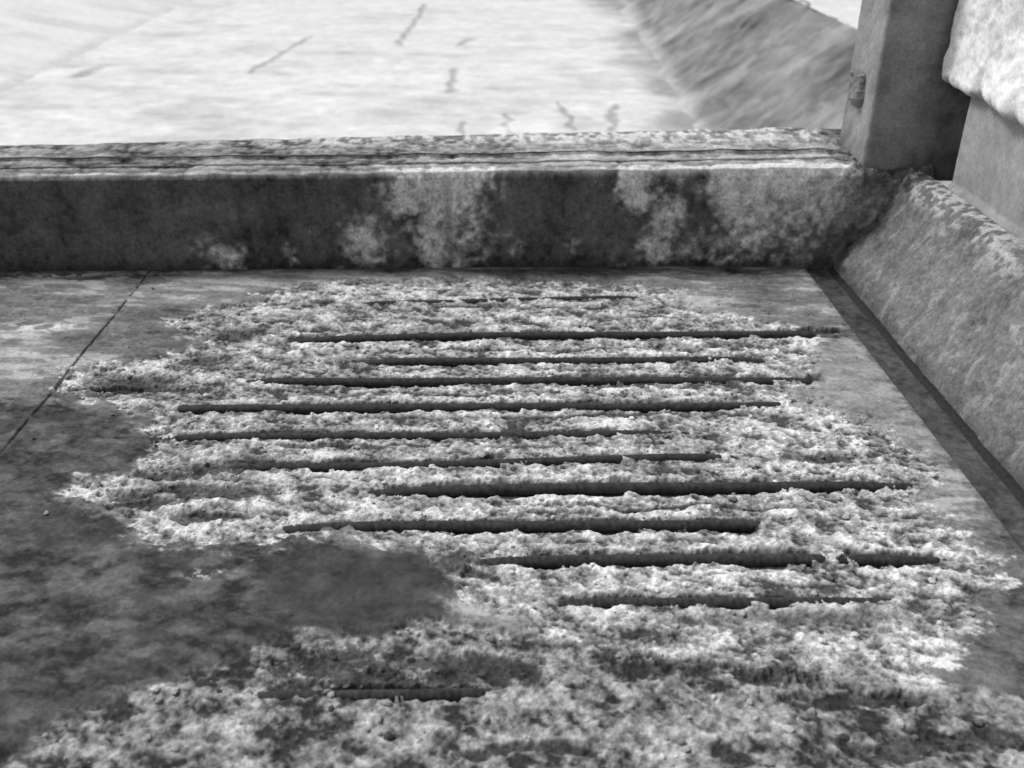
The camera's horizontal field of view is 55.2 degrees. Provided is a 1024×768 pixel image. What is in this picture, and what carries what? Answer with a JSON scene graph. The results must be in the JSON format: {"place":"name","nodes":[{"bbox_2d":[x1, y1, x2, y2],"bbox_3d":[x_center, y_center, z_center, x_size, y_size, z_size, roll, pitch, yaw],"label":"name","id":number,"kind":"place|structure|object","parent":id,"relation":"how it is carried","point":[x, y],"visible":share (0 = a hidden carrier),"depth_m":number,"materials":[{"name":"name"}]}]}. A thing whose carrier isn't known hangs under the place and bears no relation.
{"place":"outdoors","nodes":[
{"label":"outdoors","id":0,"kind":"place"},
{"bbox_2d":[0,0,193,93],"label":"embankment","id":1,"kind":"structure","parent":0,"point":[37,37],"depth_m":19.78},
{"bbox_2d":[0,0,695,145],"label":"apron floor","id":2,"kind":"structure","parent":0,"point":[197,70],"depth_m":16.27,"materials":[{"name":"concrete"}]},
{"bbox_2d":[0,127,933,271],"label":"concrete kerb","id":3,"kind":"structure","parent":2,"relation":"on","point":[812,199],"depth_m":4.25,"materials":[{"name":"grey concrete"}]},
{"bbox_2d":[840,0,970,180],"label":"concrete pier","id":4,"kind":"structure","parent":3,"relation":"on","point":[907,105],"depth_m":4.11,"materials":[{"name":"grey concrete"}]},
{"bbox_2d":[0,266,1023,767],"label":"slab surface","id":5,"kind":"object","parent":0,"point":[112,614],"visible":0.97,"depth_m":2.60,"materials":[{"name":"concrete"}]},
{"bbox_2d":[242,687,497,701],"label":"reinforcing bar","id":6,"kind":"object","parent":5,"relation":"on","point":[457,694],"visible":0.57,"depth_m":2.14,"materials":[{"name":"metal"}]},
{"bbox_2d":[150,430,688,441],"bbox_3d":[-0.343,0.173,3.116,1.970,0.047,0.045,-1,28,-1],"label":"reinforcing bar","id":7,"kind":"object","parent":5,"relation":"on","point":[439,437],"visible":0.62,"depth_m":3.10,"materials":[{"name":"metal"}]},
{"bbox_2d":[147,401,780,414],"bbox_3d":[-0.122,0.086,3.278,2.480,0.053,0.049,0,28,-1],"label":"reinforcing bar","id":8,"kind":"object","parent":5,"relation":"on","point":[294,409],"visible":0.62,"depth_m":3.26,"materials":[{"name":"metal"}]},
{"bbox_2d":[206,453,762,471],"bbox_3d":[-0.134,0.249,2.975,1.920,0.053,0.046,-1,28,-2],"label":"reinforcing bar","id":9,"kind":"object","parent":5,"relation":"on","point":[362,466],"visible":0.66,"depth_m":2.96,"materials":[{"name":"metal"}]},
{"bbox_2d":[324,295,657,304],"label":"reinforcing bar","id":10,"kind":"object","parent":5,"relation":"on","point":[563,298],"visible":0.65,"depth_m":4.05,"materials":[{"name":"metal"}]},
{"bbox_2d":[196,377,819,387],"bbox_3d":[0.044,-0.001,3.439,2.381,0.055,0.044,0,28,-1],"label":"reinforcing bar","id":11,"kind":"object","parent":5,"relation":"on","point":[432,382],"visible":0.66,"depth_m":3.42,"materials":[{"name":"metal"}]},
{"bbox_2d":[270,519,784,533],"bbox_3d":[0.022,0.399,2.693,1.660,0.054,0.042,0,28,-1],"label":"reinforcing bar","id":12,"kind":"object","parent":5,"relation":"on","point":[600,526],"visible":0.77,"depth_m":2.68,"materials":[{"name":"metal"}]},
{"bbox_2d":[42,270,1023,767],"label":"concrete rubble","id":13,"kind":"object","parent":5,"relation":"on","point":[630,706],"visible":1,"depth_m":2.73,"materials":[{"name":"grey concrete"}]},
{"bbox_2d":[235,331,831,343],"bbox_3d":[0.091,-0.172,3.761,2.290,0.057,0.052,-1,28,-1],"label":"reinforcing bar","id":14,"kind":"object","parent":5,"relation":"on","point":[554,335],"visible":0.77,"depth_m":3.75,"materials":[{"name":"metal"}]},
{"bbox_2d":[309,356,764,366],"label":"reinforcing bar","id":15,"kind":"object","parent":5,"relation":"on","point":[447,362],"visible":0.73,"depth_m":3.56,"materials":[{"name":"metal"}]},
{"bbox_2d":[309,481,929,497],"bbox_3d":[0.309,0.314,2.853,1.900,0.056,0.050,-1,28,-1],"label":"reinforcing bar","id":16,"kind":"object","parent":5,"relation":"on","point":[588,488],"visible":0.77,"depth_m":2.84,"materials":[{"name":"metal"}]},
{"bbox_2d":[580,634,660,639],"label":"reinforcing bar","id":17,"kind":"object","parent":5,"relation":"on","point":[631,637],"visible":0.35,"depth_m":2.30,"materials":[{"name":"metal"}]},
{"bbox_2d":[483,553,946,568],"bbox_3d":[0.476,0.470,2.565,1.560,0.054,0.046,0,28,-1],"label":"reinforcing bar","id":18,"kind":"object","parent":5,"relation":"on","point":[664,560],"visible":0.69,"depth_m":2.55,"materials":[{"name":"metal"}]},
{"bbox_2d":[559,597,890,609],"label":"reinforcing bar","id":19,"kind":"object","parent":5,"relation":"on","point":[735,603],"visible":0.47,"depth_m":2.41,"materials":[{"name":"metal"}]},
{"bbox_2d":[807,169,1023,551],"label":"splayed footing","id":20,"kind":"object","parent":5,"relation":"on","point":[920,283],"visible":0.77,"depth_m":3.47,"materials":[{"name":"concrete"}]},
{"bbox_2d":[942,0,1023,240],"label":"channel side wall","id":21,"kind":"structure","parent":20,"relation":"on","point":[983,63],"depth_m":3.65,"materials":[{"name":"concrete"}]},
{"bbox_2d":[618,0,951,186],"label":"embankment","id":22,"kind":"structure","parent":0,"point":[739,64],"depth_m":13.82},
{"bbox_2d":[796,0,861,28],"bbox_3d":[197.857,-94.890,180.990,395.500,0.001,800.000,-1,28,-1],"label":"ground","id":23,"kind":"structure","parent":0,"point":[846,12],"depth_m":14.10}
]}

